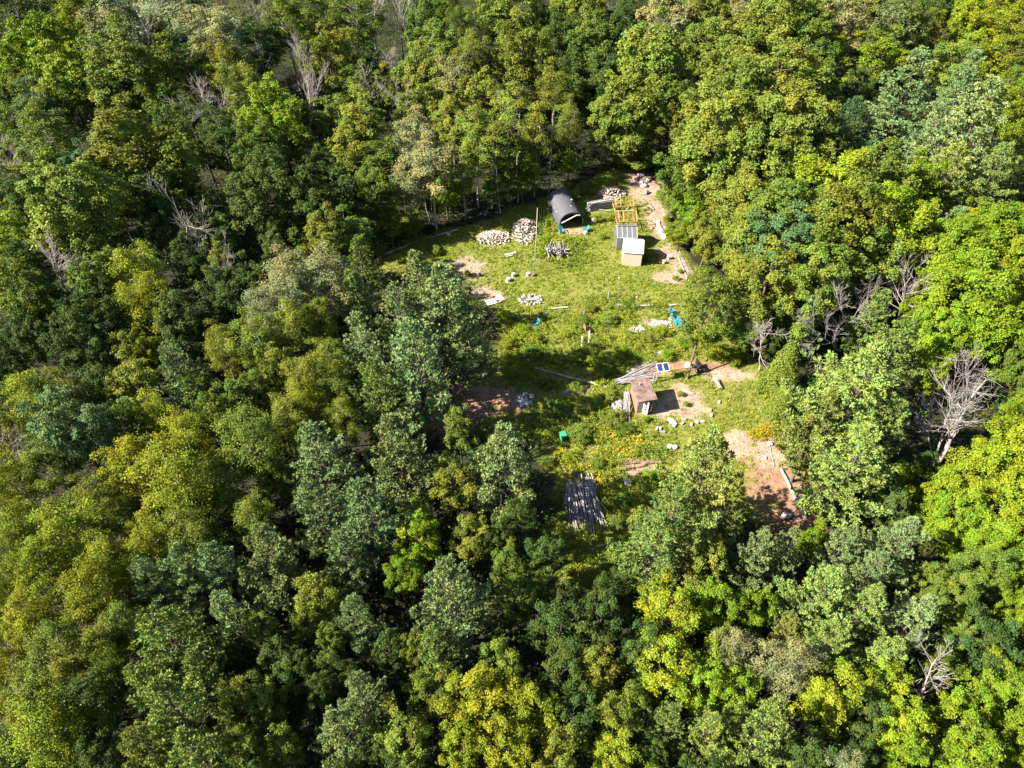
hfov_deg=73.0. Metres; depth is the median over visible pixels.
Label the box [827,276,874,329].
dead tree
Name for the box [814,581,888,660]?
pine tree
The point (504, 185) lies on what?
maple tree
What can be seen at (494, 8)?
maple tree
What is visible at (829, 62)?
maple tree
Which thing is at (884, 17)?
pine tree
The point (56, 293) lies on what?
maple tree
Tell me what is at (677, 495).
pine tree
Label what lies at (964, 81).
pine tree
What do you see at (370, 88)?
dead tree
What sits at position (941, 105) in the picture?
pine tree
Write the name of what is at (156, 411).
birch tree
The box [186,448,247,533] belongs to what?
birch tree
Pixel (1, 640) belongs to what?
birch tree
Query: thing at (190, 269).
maple tree
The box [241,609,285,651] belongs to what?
maple tree
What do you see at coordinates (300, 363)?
birch tree
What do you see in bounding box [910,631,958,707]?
dead tree
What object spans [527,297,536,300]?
grill slab
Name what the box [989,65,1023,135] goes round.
maple tree
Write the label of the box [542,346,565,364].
shrub
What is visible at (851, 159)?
maple tree
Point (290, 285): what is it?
birch tree
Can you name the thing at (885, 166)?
maple tree
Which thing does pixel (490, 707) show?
maple tree
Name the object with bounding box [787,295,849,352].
dead tree
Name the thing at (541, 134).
edge tree
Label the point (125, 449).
birch tree
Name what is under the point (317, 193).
maple tree
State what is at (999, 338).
maple tree
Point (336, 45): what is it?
maple tree
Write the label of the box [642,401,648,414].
door
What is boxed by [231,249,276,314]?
maple tree
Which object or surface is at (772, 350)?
maple tree
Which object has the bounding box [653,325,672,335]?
shrub
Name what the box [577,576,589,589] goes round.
shrub
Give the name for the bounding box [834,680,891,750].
maple tree
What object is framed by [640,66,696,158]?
maple tree
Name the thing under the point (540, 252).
shrub
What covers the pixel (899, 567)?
pine tree
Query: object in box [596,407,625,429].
shrub
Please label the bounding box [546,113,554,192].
bare stem
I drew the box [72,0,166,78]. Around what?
aspen tree
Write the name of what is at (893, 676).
maple tree
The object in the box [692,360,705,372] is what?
garden tractor
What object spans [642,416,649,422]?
shrub
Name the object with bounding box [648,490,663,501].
shrub
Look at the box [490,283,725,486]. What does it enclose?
wildflowers
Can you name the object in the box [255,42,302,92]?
dead tree
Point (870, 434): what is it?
pine tree
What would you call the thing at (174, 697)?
pine tree
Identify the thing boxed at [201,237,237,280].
maple tree
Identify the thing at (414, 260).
pine tree
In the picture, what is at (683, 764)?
maple tree
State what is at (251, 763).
maple tree
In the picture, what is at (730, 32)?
maple tree
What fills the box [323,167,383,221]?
maple tree
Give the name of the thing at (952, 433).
dead tree
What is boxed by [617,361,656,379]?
wooden pole
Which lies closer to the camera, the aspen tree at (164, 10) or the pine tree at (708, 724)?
the pine tree at (708, 724)
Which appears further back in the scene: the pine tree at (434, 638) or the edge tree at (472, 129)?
the edge tree at (472, 129)
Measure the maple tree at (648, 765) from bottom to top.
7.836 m
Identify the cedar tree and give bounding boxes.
[754,340,803,394]
[759,381,794,424]
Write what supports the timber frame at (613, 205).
on the ground at (668, 398)
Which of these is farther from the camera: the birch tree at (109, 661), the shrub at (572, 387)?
the shrub at (572, 387)
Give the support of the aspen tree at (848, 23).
on the ground at (668, 398)
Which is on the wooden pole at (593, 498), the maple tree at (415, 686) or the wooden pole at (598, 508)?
the wooden pole at (598, 508)
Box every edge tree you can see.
[388,163,430,233]
[390,103,439,208]
[402,128,458,229]
[443,152,483,219]
[448,105,498,207]
[465,110,519,207]
[489,79,545,163]
[502,133,541,202]
[516,111,554,196]
[534,56,575,152]
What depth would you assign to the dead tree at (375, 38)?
125.44 m
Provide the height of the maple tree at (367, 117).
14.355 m
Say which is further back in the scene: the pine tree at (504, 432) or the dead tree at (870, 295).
the dead tree at (870, 295)
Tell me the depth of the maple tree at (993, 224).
76.67 m
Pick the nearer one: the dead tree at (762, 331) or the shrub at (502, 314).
the dead tree at (762, 331)
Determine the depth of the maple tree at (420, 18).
126.06 m
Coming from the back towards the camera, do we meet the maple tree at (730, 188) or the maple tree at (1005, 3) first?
the maple tree at (1005, 3)
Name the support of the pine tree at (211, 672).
on the ground at (668, 398)
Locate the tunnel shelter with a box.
[547,189,582,225]
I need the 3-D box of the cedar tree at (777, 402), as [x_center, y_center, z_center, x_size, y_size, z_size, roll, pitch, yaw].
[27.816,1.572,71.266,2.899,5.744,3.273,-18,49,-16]
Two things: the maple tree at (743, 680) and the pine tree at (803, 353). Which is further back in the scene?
the pine tree at (803, 353)
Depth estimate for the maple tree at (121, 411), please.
62.41 m
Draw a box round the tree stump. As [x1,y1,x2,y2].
[505,277,510,282]
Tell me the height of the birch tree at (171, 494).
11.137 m
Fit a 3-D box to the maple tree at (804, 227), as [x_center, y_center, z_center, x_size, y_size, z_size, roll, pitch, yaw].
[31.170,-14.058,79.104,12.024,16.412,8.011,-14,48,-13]
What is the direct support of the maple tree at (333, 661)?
on the ground at (668, 398)
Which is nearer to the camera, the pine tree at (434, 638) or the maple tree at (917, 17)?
the pine tree at (434, 638)
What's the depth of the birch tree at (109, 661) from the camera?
47.36 m
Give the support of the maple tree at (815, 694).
on the ground at (668, 398)
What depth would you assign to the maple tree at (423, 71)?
104.97 m
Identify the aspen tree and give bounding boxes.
[0,0,53,37]
[0,95,87,172]
[9,74,74,143]
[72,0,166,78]
[78,0,133,39]
[120,0,217,102]
[134,17,181,83]
[156,25,210,112]
[168,3,252,104]
[186,100,245,194]
[197,28,259,135]
[214,64,266,130]
[223,15,290,85]
[254,0,318,97]
[281,0,356,50]
[324,0,387,84]
[433,53,473,150]
[443,4,475,49]
[447,27,493,102]
[814,0,875,90]
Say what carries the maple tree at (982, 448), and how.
on the ground at (668, 398)
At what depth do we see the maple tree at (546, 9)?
125.66 m
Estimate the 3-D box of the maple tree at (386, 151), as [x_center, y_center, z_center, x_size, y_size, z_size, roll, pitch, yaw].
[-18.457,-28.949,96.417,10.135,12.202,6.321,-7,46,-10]
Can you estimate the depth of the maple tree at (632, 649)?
48.60 m
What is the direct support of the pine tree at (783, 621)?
on the ground at (668, 398)
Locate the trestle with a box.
[710,377,720,389]
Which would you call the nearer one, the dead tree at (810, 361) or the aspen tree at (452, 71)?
the dead tree at (810, 361)
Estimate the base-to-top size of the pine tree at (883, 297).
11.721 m
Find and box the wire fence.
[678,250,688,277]
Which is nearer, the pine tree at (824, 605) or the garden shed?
the pine tree at (824, 605)
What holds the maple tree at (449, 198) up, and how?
on the ground at (668, 398)
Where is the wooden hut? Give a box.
[629,377,657,414]
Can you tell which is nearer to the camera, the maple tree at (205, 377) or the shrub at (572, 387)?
the maple tree at (205, 377)
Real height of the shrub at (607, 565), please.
1.029 m
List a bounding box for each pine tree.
[117,720,190,767]
[119,604,234,700]
[122,661,183,727]
[126,555,199,627]
[126,669,242,767]
[159,541,232,624]
[165,717,243,767]
[181,647,245,720]
[188,540,254,613]
[209,589,261,658]
[235,521,314,612]
[282,420,365,515]
[289,476,346,559]
[307,704,370,767]
[320,527,379,595]
[330,474,409,568]
[333,592,387,659]
[336,669,392,729]
[337,268,375,340]
[339,311,396,404]
[347,234,391,315]
[348,356,419,448]
[360,412,440,515]
[374,280,443,392]
[378,316,450,438]
[396,260,490,393]
[397,249,441,328]
[409,553,493,661]
[415,623,462,693]
[435,298,502,398]
[459,420,539,523]
[606,511,685,599]
[635,701,689,761]
[636,483,698,567]
[653,421,744,552]
[654,524,709,591]
[666,706,735,767]
[704,503,745,562]
[709,693,803,767]
[720,526,777,596]
[759,526,803,587]
[759,609,799,662]
[767,564,853,649]
[769,387,852,482]
[779,341,895,481]
[780,295,822,358]
[789,422,899,530]
[794,616,852,688]
[806,524,862,591]
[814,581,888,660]
[829,95,876,163]
[836,547,894,610]
[840,288,895,362]
[841,395,911,490]
[843,314,929,398]
[845,635,909,692]
[850,515,931,590]
[861,0,920,67]
[864,45,942,157]
[865,589,940,663]
[897,97,959,172]
[908,9,947,79]
[912,140,979,232]
[913,74,1012,190]
[933,205,967,253]
[936,46,987,123]
[947,141,1021,216]
[975,155,1023,205]
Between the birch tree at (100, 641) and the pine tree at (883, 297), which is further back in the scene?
the pine tree at (883, 297)
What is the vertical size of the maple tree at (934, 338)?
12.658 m
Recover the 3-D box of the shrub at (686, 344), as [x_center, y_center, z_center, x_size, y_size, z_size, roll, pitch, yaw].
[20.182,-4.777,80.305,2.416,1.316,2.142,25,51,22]
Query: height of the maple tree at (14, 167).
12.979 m
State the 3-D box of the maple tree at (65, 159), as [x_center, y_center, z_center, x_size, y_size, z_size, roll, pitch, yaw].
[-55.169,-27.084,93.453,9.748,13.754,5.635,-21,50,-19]
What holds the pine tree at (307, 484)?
on the ground at (668, 398)
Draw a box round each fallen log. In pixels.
[379,242,414,256]
[423,229,458,239]
[533,367,598,385]
[621,460,660,464]
[622,463,645,469]
[780,467,806,518]
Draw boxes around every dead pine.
[414,371,432,406]
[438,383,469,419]
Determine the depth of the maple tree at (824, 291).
72.14 m
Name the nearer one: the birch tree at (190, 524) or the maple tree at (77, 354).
the birch tree at (190, 524)
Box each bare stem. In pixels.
[488,133,501,213]
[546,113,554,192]
[572,111,578,161]
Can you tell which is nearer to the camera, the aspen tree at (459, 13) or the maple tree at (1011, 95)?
the maple tree at (1011, 95)
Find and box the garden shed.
[622,238,643,265]
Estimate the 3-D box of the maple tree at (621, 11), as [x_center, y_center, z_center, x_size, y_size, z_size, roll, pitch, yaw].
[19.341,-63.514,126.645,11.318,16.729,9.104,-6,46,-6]
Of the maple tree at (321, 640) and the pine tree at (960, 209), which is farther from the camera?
the pine tree at (960, 209)
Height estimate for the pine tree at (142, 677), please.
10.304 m
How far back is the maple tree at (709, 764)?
44.16 m
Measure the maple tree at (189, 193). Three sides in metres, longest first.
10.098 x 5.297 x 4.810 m
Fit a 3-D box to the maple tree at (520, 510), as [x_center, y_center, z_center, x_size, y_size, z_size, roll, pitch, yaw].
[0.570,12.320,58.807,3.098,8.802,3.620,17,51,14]
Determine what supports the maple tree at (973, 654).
on the ground at (668, 398)
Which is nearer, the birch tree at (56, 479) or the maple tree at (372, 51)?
the birch tree at (56, 479)
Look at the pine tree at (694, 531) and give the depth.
53.89 m
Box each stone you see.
[624,479,631,486]
[639,183,647,187]
[781,511,791,518]
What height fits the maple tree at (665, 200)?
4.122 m
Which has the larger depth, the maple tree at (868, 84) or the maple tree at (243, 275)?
the maple tree at (868, 84)
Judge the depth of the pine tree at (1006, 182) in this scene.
92.19 m
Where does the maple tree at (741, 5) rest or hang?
on the ground at (668, 398)
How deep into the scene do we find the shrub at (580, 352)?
78.19 m
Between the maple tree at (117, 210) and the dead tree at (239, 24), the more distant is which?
the dead tree at (239, 24)
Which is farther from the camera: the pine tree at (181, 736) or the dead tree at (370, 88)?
the dead tree at (370, 88)
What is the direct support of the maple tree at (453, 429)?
on the ground at (668, 398)
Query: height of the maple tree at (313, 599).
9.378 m
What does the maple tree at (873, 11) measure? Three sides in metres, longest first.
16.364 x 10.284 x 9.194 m
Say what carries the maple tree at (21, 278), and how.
on the ground at (668, 398)
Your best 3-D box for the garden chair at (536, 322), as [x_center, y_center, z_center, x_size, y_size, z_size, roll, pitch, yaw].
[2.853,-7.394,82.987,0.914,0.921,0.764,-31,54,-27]
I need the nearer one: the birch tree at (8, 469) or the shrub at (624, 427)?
the birch tree at (8, 469)
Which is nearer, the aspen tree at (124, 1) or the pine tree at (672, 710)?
the pine tree at (672, 710)
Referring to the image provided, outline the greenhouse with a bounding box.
[614,225,637,249]
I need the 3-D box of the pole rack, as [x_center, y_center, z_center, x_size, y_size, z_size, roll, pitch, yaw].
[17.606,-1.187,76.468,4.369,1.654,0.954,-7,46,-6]
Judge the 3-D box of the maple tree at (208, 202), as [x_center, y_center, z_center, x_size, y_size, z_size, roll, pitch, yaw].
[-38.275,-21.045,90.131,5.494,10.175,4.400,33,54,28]
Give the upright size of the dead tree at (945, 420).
16.366 m
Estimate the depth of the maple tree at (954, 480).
55.62 m
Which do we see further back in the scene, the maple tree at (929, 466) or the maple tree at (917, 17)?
the maple tree at (917, 17)
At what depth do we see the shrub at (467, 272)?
89.62 m
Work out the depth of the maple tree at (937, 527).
55.55 m
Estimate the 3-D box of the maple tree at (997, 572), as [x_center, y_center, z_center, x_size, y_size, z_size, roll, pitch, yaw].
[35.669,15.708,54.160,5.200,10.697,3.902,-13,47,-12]
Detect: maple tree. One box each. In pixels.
[0,9,99,125]
[0,35,31,97]
[0,76,44,159]
[0,138,14,171]
[0,150,14,180]
[0,161,68,243]
[0,163,43,229]
[0,209,37,270]
[0,238,64,292]
[0,246,56,327]
[0,303,56,378]
[0,320,17,364]
[0,341,34,400]
[0,388,14,420]
[5,57,53,139]
[12,145,153,270]
[14,382,126,482]
[16,0,68,38]
[24,282,75,329]
[28,38,111,148]
[36,305,116,379]
[37,131,79,170]
[51,0,103,49]
[55,282,139,350]
[56,137,122,198]
[63,238,128,341]
[69,725,143,767]
[71,338,124,387]
[75,13,201,151]
[76,91,205,235]
[79,61,143,150]
[82,363,142,423]
[88,172,137,248]
[94,395,167,457]
[103,348,167,427]
[108,327,148,378]
[124,172,177,253]
[126,80,182,165]
[130,335,172,389]
[143,209,179,277]
[150,289,207,365]
[151,93,235,191]
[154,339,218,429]
[166,159,201,222]
[168,230,211,300]
[178,362,233,435]
[192,185,235,243]
[193,259,249,344]
[194,386,237,449]
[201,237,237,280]
[204,211,238,261]
[212,675,273,736]
[213,378,257,426]
[216,722,284,767]
[224,115,293,204]
[224,142,305,243]
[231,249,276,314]
[235,72,310,175]
[237,358,283,422]
[238,755,269,767]
[240,675,289,730]
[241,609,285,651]
[246,633,303,693]
[247,452,294,518]
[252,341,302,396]
[256,221,291,284]
[263,719,305,767]
[276,649,321,703]
[284,163,344,237]
[287,201,357,268]
[288,126,322,174]
[288,570,345,630]
[288,601,325,650]
[294,20,366,114]
[295,93,362,161]
[297,143,336,187]
[303,670,338,719]
[311,620,347,673]
[313,649,357,697]
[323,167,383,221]
[323,203,373,272]
[325,119,380,188]
[327,58,382,111]
[332,757,363,767]
[336,81,388,168]
[341,135,412,190]
[350,165,401,242]
[354,720,388,767]
[357,40,390,104]
[371,60,405,126]
[371,196,415,245]
[371,625,404,680]
[372,692,433,767]
[379,746,415,767]
[381,549,424,608]
[382,39,449,138]
[392,74,442,139]
[393,508,442,570]
[398,496,440,550]
[399,628,425,676]
[400,0,449,50]
[401,666,458,723]
[402,17,470,80]
[424,176,466,218]
[426,86,481,177]
[427,449,477,525]
[431,661,512,742]
[435,697,486,767]
[443,402,478,463]
[446,512,489,571]
[453,65,511,144]
[471,713,534,767]
[472,0,539,80]
[476,635,524,687]
[481,169,512,207]
[483,512,512,560]
[488,536,529,600]
[489,11,565,120]
[491,573,539,638]
[499,666,564,745]
[500,160,543,202]
[502,494,539,550]
[521,598,591,671]
[522,534,568,589]
[522,566,564,617]
[525,0,574,45]
[529,720,590,767]
[532,11,587,69]
[535,645,589,706]
[546,578,583,623]
[551,46,600,137]
[551,149,584,178]
[554,0,616,57]
[554,680,600,744]
[563,9,611,106]
[566,50,619,129]
[571,642,627,700]
[576,588,622,654]
[584,4,697,121]
[584,129,618,167]
[586,70,668,168]
[587,0,644,67]
[588,566,625,620]
[590,679,648,750]
[590,719,643,767]
[609,617,665,685]
[610,564,648,600]
[612,139,661,169]
[629,629,696,709]
[633,569,701,654]
[634,0,697,60]
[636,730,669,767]
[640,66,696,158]
[644,758,655,767]
[652,134,730,234]
[654,185,687,212]
[660,10,720,86]
[662,220,694,250]
[664,90,766,229]
[669,94,723,146]
[669,176,712,241]
[670,576,716,636]
[673,753,698,767]
[675,265,731,378]
[677,53,782,152]
[679,0,731,42]
[684,630,730,716]
[685,8,787,82]
[685,531,729,601]
[687,209,726,265]
[696,580,748,632]
[697,0,746,32]
[700,620,741,671]
[700,755,728,767]
[702,160,784,270]
[714,24,833,128]
[714,664,764,730]
[717,233,812,344]
[718,205,786,299]
[719,0,767,54]
[720,290,776,349]
[721,73,842,177]
[721,110,816,205]
[723,177,838,286]
[732,199,832,290]
[732,586,778,638]
[738,0,819,58]
[752,329,779,360]
[755,293,806,343]
[769,225,878,299]
[774,36,842,140]
[774,250,851,341]
[776,0,835,41]
[776,721,836,767]
[783,0,849,70]
[785,648,865,743]
[788,109,868,186]
[790,146,878,228]
[791,515,828,574]
[793,756,820,767]
[800,166,900,300]
[807,136,923,219]
[830,24,911,90]
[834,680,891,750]
[834,738,880,767]
[837,0,885,49]
[839,66,878,119]
[842,179,942,271]
[844,224,910,316]
[851,654,915,716]
[859,693,933,767]
[864,474,910,533]
[879,459,934,505]
[881,729,933,767]
[882,198,945,283]
[888,0,939,71]
[890,147,951,229]
[898,260,968,345]
[901,450,943,506]
[902,478,953,528]
[902,561,951,601]
[905,212,997,305]
[906,299,976,384]
[911,0,962,37]
[911,347,956,412]
[913,245,1023,366]
[917,689,992,766]
[918,486,995,568]
[919,575,985,632]
[923,31,986,110]
[923,454,1018,534]
[928,546,1021,601]
[932,724,1008,767]
[934,615,980,661]
[940,601,1023,680]
[940,664,1001,736]
[942,0,1003,69]
[944,412,1023,514]
[945,468,1023,550]
[945,500,1019,578]
[946,294,1023,395]
[947,37,1016,115]
[952,9,1020,61]
[952,200,1023,300]
[960,536,1023,601]
[963,196,990,241]
[964,642,1023,733]
[969,234,1023,325]
[974,0,1023,45]
[975,68,1023,148]
[980,34,1023,82]
[982,118,1023,196]
[983,498,1023,575]
[985,706,1023,764]
[986,326,1023,403]
[987,425,1023,464]
[989,3,1023,70]
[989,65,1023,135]
[989,587,1023,645]
[990,201,1023,246]
[996,627,1023,672]
[997,662,1023,697]
[999,388,1023,423]
[1000,752,1023,767]
[1012,688,1021,709]
[1016,183,1023,220]
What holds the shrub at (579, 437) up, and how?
on the ground at (668, 398)
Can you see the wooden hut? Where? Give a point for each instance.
(641, 391)
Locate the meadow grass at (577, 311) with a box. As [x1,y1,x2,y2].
[370,167,816,622]
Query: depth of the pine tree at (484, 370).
68.94 m
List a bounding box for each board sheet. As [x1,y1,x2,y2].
[485,298,498,305]
[495,295,504,300]
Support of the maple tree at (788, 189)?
on the ground at (668, 398)
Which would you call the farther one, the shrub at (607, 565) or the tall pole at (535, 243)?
the tall pole at (535, 243)
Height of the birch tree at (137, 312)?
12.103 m
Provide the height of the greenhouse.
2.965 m
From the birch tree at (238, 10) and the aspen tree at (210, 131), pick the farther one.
the birch tree at (238, 10)
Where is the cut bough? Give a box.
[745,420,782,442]
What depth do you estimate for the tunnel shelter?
98.25 m
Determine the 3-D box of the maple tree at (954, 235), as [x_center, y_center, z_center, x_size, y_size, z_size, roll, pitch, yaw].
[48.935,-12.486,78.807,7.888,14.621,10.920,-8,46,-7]
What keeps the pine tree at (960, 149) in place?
on the ground at (668, 398)
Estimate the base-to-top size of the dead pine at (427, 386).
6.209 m
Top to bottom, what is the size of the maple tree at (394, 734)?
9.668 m
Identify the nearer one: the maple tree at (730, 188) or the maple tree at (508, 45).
the maple tree at (730, 188)
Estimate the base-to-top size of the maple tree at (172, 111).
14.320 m
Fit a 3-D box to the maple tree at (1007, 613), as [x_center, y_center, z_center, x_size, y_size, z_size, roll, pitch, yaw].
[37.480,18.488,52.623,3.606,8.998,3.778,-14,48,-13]
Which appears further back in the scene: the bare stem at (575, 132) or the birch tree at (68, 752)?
the bare stem at (575, 132)
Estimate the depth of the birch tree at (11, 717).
45.04 m
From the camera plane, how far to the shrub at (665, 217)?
98.52 m
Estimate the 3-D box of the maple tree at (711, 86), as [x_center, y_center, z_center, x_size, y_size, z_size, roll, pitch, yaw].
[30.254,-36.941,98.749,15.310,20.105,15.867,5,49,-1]
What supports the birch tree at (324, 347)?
on the ground at (668, 398)
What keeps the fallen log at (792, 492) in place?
on the ground at (668, 398)
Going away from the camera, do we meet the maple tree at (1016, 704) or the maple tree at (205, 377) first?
the maple tree at (1016, 704)
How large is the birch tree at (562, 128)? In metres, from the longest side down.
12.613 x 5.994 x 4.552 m
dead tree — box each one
[0,133,32,180]
[0,428,30,462]
[33,231,104,300]
[117,0,184,45]
[133,171,216,278]
[163,72,256,159]
[170,0,269,65]
[181,257,234,313]
[219,231,245,273]
[220,0,266,34]
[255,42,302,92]
[287,30,328,137]
[337,0,385,62]
[349,61,380,109]
[372,74,423,157]
[379,41,402,91]
[385,0,410,72]
[487,88,520,146]
[604,0,675,35]
[745,319,787,370]
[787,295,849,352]
[805,345,825,379]
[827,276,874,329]
[849,273,899,330]
[857,251,943,320]
[909,338,1001,491]
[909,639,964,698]
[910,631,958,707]
[912,343,989,481]
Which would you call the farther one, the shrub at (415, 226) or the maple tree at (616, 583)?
the shrub at (415, 226)
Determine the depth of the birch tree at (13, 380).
62.50 m
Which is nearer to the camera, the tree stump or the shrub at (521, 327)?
the shrub at (521, 327)
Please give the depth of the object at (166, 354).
65.14 m
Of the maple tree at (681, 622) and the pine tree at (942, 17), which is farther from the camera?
the pine tree at (942, 17)
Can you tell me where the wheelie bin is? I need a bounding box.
[559,430,566,441]
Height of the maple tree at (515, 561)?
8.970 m
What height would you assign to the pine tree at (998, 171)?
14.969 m
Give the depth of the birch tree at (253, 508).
55.47 m
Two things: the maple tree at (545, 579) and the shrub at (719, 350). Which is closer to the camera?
the maple tree at (545, 579)
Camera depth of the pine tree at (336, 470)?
58.34 m
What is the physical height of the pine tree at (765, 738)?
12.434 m
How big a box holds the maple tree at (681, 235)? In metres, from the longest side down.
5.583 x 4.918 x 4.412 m
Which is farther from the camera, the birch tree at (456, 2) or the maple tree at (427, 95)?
the birch tree at (456, 2)
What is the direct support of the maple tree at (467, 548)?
on the ground at (668, 398)
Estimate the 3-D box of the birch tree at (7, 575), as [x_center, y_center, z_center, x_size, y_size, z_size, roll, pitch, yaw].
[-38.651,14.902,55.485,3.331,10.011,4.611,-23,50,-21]
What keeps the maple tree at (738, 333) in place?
on the ground at (668, 398)
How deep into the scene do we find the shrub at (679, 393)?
74.89 m
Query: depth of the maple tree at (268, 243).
83.33 m
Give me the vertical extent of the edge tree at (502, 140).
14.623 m
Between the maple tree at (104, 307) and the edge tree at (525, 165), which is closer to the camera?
the maple tree at (104, 307)
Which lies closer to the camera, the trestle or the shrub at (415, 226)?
the trestle
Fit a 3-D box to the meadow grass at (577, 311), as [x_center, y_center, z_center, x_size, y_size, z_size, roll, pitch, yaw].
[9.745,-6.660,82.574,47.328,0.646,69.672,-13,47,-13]
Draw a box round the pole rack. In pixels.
[652,366,691,382]
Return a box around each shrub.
[372,244,387,256]
[392,208,428,234]
[397,224,414,237]
[427,262,432,272]
[429,244,440,255]
[464,270,471,275]
[495,308,514,320]
[501,335,517,349]
[517,323,530,334]
[520,344,542,359]
[531,332,542,343]
[534,371,555,390]
[537,218,546,224]
[537,235,547,245]
[537,248,546,256]
[537,456,553,471]
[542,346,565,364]
[546,398,564,417]
[557,326,571,339]
[562,178,571,190]
[562,450,577,462]
[564,421,591,444]
[565,378,583,393]
[569,190,579,198]
[570,347,587,365]
[573,398,595,421]
[576,312,591,325]
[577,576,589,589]
[584,302,597,313]
[585,350,612,369]
[588,455,606,469]
[590,213,603,221]
[590,337,603,348]
[595,560,611,572]
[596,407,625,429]
[597,364,612,376]
[598,233,605,239]
[598,385,614,400]
[600,312,617,327]
[607,214,614,220]
[608,514,623,531]
[611,490,632,508]
[613,344,626,358]
[614,419,634,436]
[639,331,658,342]
[641,468,658,483]
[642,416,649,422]
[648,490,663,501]
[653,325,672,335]
[660,348,673,361]
[662,214,670,220]
[671,275,679,279]
[675,335,694,347]
[677,390,683,396]
[700,329,717,341]
[708,344,726,359]
[729,346,747,366]
[754,384,763,393]
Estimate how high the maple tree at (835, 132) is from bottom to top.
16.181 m
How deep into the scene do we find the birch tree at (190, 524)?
53.64 m
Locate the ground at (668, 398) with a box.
[0,0,1023,767]
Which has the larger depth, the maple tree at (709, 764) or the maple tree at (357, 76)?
the maple tree at (357, 76)
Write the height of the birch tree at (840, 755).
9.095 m
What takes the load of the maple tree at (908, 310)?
on the ground at (668, 398)
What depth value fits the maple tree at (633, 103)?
100.63 m
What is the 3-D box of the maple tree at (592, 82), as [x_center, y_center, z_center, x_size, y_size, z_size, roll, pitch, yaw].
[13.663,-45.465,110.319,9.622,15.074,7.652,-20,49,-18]
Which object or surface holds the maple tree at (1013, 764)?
on the ground at (668, 398)
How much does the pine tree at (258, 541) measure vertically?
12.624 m
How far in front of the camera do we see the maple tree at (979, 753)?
43.87 m
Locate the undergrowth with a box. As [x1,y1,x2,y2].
[0,0,1023,767]
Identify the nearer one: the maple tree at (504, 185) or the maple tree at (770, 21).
the maple tree at (504, 185)
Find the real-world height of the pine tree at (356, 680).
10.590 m
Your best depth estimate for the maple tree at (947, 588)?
51.34 m
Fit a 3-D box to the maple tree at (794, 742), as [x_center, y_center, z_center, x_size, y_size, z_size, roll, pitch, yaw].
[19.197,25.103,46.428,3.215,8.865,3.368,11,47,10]
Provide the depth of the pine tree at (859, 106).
98.77 m
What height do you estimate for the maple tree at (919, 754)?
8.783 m
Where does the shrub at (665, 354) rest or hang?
on the ground at (668, 398)
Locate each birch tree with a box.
[0,366,70,431]
[0,394,52,475]
[0,449,49,518]
[0,496,62,561]
[0,525,47,595]
[0,534,84,618]
[0,570,30,616]
[0,587,73,658]
[0,614,9,646]
[0,630,40,692]
[0,653,70,724]
[0,676,14,710]
[0,681,109,767]
[0,687,59,738]
[0,727,34,767]
[16,437,82,510]
[16,617,105,695]
[21,495,108,572]
[24,689,116,767]
[34,366,99,425]
[44,642,110,711]
[47,555,128,635]
[56,663,137,750]
[62,471,138,539]
[72,547,140,619]
[74,616,133,678]
[78,526,145,592]
[89,431,179,525]
[89,637,135,695]
[95,598,153,657]
[97,492,151,559]
[105,238,177,317]
[114,271,178,352]
[119,430,226,530]
[121,508,184,576]
[129,388,185,441]
[148,477,216,552]
[151,402,217,469]
[162,505,230,572]
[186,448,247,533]
[201,317,248,379]
[210,396,283,480]
[223,304,290,394]
[226,0,264,52]
[233,486,278,553]
[240,283,287,366]
[256,242,316,311]
[262,391,314,467]
[265,267,311,353]
[268,295,325,375]
[279,348,342,430]
[281,377,333,447]
[293,239,363,336]
[300,295,340,360]
[310,336,352,391]
[315,358,357,421]
[321,392,367,459]
[436,0,463,21]
[554,91,583,152]
[705,626,762,686]
[742,636,830,708]
[815,745,868,767]
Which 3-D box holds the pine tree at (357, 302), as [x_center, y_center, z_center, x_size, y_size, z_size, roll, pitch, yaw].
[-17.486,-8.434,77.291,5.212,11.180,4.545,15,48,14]
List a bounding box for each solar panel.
[656,363,663,371]
[662,362,669,370]
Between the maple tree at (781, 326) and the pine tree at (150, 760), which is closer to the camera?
the pine tree at (150, 760)
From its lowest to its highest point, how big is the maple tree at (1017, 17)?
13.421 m
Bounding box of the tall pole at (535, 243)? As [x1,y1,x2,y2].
[534,208,537,269]
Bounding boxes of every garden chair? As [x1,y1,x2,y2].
[531,317,539,327]
[558,226,564,233]
[672,313,680,320]
[675,318,681,328]
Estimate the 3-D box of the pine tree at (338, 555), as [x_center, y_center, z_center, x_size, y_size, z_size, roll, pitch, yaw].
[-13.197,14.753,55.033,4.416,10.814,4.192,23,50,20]
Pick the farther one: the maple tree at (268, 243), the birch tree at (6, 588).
the maple tree at (268, 243)
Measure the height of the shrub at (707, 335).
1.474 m
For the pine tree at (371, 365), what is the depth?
64.08 m
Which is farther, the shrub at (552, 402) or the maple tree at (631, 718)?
the shrub at (552, 402)
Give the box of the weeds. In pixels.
[373,169,817,618]
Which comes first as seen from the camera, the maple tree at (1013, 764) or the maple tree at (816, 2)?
the maple tree at (1013, 764)
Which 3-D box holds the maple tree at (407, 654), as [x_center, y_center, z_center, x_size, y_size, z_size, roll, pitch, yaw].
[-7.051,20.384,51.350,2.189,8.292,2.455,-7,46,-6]
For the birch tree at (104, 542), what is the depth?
52.83 m
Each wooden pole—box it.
[568,488,569,516]
[581,473,584,516]
[585,489,592,522]
[588,478,598,519]
[589,490,594,536]
[590,491,607,525]
[591,472,601,522]
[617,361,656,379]
[619,374,652,379]
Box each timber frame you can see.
[612,196,633,217]
[615,210,636,224]
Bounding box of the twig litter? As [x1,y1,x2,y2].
[424,176,821,548]

